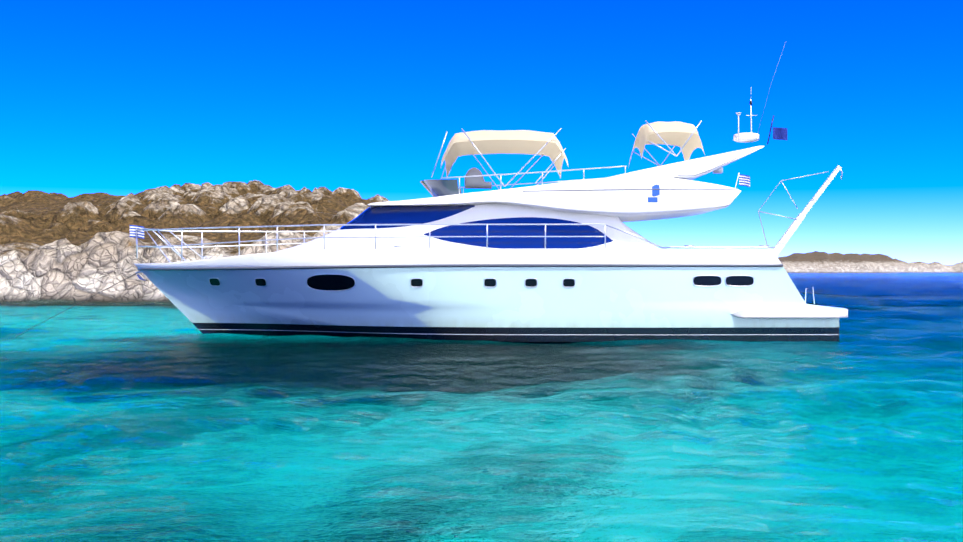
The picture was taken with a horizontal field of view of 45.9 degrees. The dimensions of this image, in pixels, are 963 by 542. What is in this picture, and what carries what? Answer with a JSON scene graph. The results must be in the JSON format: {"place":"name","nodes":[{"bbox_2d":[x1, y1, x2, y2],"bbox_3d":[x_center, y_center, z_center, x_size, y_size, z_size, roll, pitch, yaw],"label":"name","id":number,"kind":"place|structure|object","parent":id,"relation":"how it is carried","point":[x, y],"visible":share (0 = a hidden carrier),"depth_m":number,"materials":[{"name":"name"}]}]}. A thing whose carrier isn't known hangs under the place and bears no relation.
{"place":"outdoors","nodes":[
{"label":"outdoors","id":0,"kind":"place"},
{"bbox_2d":[0,180,388,300],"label":"island rock","id":1,"kind":"object","parent":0,"point":[61,246],"visible":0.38,"depth_m":78.68,"materials":[{"name":"stone"}]},
{"bbox_2d":[0,272,962,541],"bbox_3d":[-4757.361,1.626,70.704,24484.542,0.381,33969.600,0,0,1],"label":"sea water","id":2,"kind":"structure","parent":0,"point":[144,422],"depth_m":12.14,"materials":[{"name":"blue liquid"}]},
{"bbox_2d":[15,42,847,343],"bbox_3d":[-1.963,-1.778,30.280,22.435,8.873,5.000,0,0,1],"label":"motor yacht","id":3,"kind":"object","parent":2,"relation":"on","point":[567,262],"visible":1,"depth_m":28.16,"materials":[{"name":"paint"}]},
{"bbox_2d":[0,0,962,264],"label":"sky","id":4,"kind":"structure","parent":0,"point":[113,97],"materials":[{"name":"blue"}]},
{"bbox_2d":[778,251,962,272],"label":"island rock","id":5,"kind":"object","parent":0,"point":[818,262],"visible":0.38,"depth_m":556.33,"materials":[{"name":"beige stone"}]}
]}

